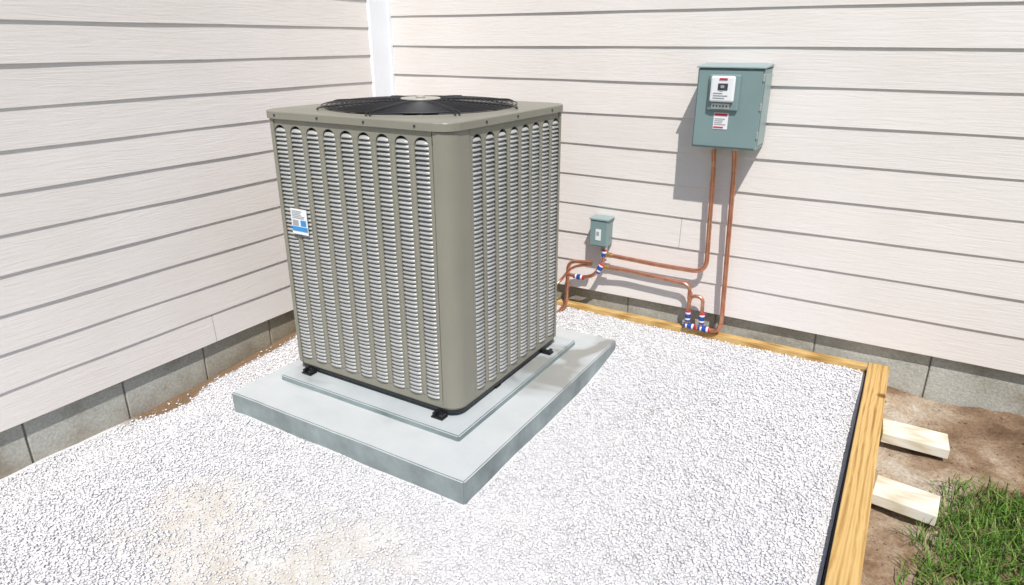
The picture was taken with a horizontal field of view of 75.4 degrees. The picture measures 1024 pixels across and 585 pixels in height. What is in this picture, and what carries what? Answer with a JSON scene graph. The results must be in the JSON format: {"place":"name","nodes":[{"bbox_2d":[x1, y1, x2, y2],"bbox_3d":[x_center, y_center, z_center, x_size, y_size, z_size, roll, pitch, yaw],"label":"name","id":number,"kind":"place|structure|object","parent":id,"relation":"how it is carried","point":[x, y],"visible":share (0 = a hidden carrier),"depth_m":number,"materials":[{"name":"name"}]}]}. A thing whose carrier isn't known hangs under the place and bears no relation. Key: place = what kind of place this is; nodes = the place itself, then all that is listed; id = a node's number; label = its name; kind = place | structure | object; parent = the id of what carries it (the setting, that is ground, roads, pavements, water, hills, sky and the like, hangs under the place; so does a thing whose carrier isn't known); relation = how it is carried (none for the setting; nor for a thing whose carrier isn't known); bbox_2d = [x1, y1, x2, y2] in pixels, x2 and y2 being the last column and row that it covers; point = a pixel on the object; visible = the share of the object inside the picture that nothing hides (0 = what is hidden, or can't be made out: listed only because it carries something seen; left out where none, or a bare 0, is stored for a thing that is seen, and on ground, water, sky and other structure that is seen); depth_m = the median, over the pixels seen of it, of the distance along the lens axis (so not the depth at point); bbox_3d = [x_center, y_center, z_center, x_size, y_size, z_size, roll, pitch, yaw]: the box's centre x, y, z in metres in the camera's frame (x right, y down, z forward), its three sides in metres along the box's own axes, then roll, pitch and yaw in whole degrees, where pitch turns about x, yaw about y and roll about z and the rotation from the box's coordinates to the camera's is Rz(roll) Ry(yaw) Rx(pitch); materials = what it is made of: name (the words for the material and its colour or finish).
{"place":"outdoors","nodes":[
{"label":"outdoors","id":0,"kind":"place"},
{"bbox_2d":[894,471,1023,584],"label":"grass","id":1,"kind":"structure","parent":0,"point":[983,538],"depth_m":2.15,"materials":[{"name":"green plant"}]},
{"label":"ground","id":2,"kind":"structure","parent":0,"visible":0},
{"bbox_2d":[0,310,295,478],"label":"foundation","id":3,"kind":"object","parent":2,"relation":"on","point":[66,426],"visible":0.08,"depth_m":2.97,"materials":[{"name":"concrete"}]},
{"bbox_2d":[21,320,271,462],"bbox_3d":[-2.581,1.044,1.768,0.113,0.475,7.100,12,24,29],"label":"mortar","id":4,"kind":"object","parent":3,"relation":"on","point":[27,443],"depth_m":2.95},
{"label":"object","id":5,"kind":"object","parent":3,"relation":"on","visible":0},
{"bbox_2d":[0,0,372,431],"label":"siding","id":6,"kind":"object","parent":5,"relation":"attached to","point":[141,227],"visible":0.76,"depth_m":2.82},
{"bbox_2d":[366,0,390,96],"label":"corner trim","id":7,"kind":"structure","parent":6,"relation":"attached to","point":[378,44],"depth_m":3.84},
{"bbox_2d":[0,305,864,584],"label":"gravel bed","id":8,"kind":"object","parent":2,"relation":"on","point":[648,455],"visible":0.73,"depth_m":2.32,"materials":[{"name":"white gravel"}]},
{"bbox_2d":[232,326,615,504],"bbox_3d":[-0.340,0.402,3.122,1.217,0.196,1.347,12,24,29],"label":"concrete pad","id":9,"kind":"object","parent":8,"relation":"on","point":[467,454],"visible":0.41,"depth_m":2.67,"materials":[{"name":"grey concrete"}]},
{"bbox_2d":[266,95,562,420],"bbox_3d":[-0.370,-0.254,2.918,0.947,1.174,0.899,12,24,29],"label":"air conditioner condenser","id":10,"kind":"object","parent":9,"relation":"on","point":[421,237],"visible":1,"depth_m":2.57,"materials":[{"name":"paint"}]},
{"bbox_2d":[556,147,736,332],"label":"copper pipes","id":11,"kind":"object","parent":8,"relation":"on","point":[605,254],"visible":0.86,"depth_m":3.35,"materials":[{"name":"orange metal"}]},
{"bbox_2d":[557,298,888,584],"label":"timber edging","id":12,"kind":"object","parent":8,"relation":"on","point":[844,561],"visible":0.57,"depth_m":2.43,"materials":[{"name":"yellow wood"}]},
{"bbox_2d":[557,284,1023,416],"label":"foundation","id":13,"kind":"object","parent":2,"relation":"on","point":[956,383],"visible":0.04,"depth_m":3.06,"materials":[{"name":"concrete"}]},
{"bbox_2d":[627,297,931,396],"bbox_3d":[2.309,0.555,2.859,7.000,0.535,0.109,12,24,29],"label":"mortar","id":14,"kind":"object","parent":13,"relation":"on","point":[814,346],"depth_m":3.04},
{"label":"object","id":15,"kind":"object","parent":13,"relation":"on","visible":0},
{"bbox_2d":[390,0,1023,374],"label":"siding","id":16,"kind":"object","parent":15,"relation":"attached to","point":[879,194],"visible":0.7,"depth_m":2.99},
{"bbox_2d":[386,0,394,95],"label":"corner trim return","id":17,"kind":"object","parent":16,"relation":"attached to","point":[390,45],"visible":0.2,"depth_m":3.90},
{"bbox_2d":[590,214,614,251],"bbox_3d":[0.476,-0.311,3.530,0.106,0.187,0.092,12,24,29],"label":"junction box","id":18,"kind":"object","parent":16,"relation":"attached to","point":[601,228],"visible":0.99,"depth_m":3.49,"materials":[{"name":"paint"}]},
{"bbox_2d":[692,62,773,150],"bbox_3d":[0.970,-0.828,2.947,0.291,0.359,0.205,12,24,29],"label":"electrical panel","id":19,"kind":"object","parent":16,"relation":"attached to","point":[731,105],"visible":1,"depth_m":2.89,"materials":[{"name":"paint"}]},
{"bbox_2d":[693,70,763,148],"bbox_3d":[0.940,-0.802,2.903,0.271,0.324,0.005,12,24,29],"label":"door","id":20,"kind":"structure","parent":19,"relation":"in","point":[740,132],"depth_m":2.90,"materials":[{"name":"paint"}]},
{"bbox_2d":[860,386,1023,584],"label":"dirt","id":21,"kind":"structure","parent":2,"relation":"on","point":[983,442],"depth_m":2.54,"materials":[{"name":"brown soil"}]},
{"bbox_2d":[871,475,939,525],"bbox_3d":[1.362,0.718,2.298,0.198,0.049,0.130,14,25,32],"label":"wooden stake","id":22,"kind":"object","parent":21,"relation":"on","point":[905,499],"visible":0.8,"depth_m":2.27,"materials":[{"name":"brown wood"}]},
{"bbox_2d":[880,418,949,458],"bbox_3d":[1.613,0.584,2.660,0.233,0.050,0.130,11,23,26],"label":"wooden stake","id":23,"kind":"object","parent":21,"relation":"on","point":[918,439],"visible":0.86,"depth_m":2.63,"materials":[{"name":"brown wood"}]}
]}

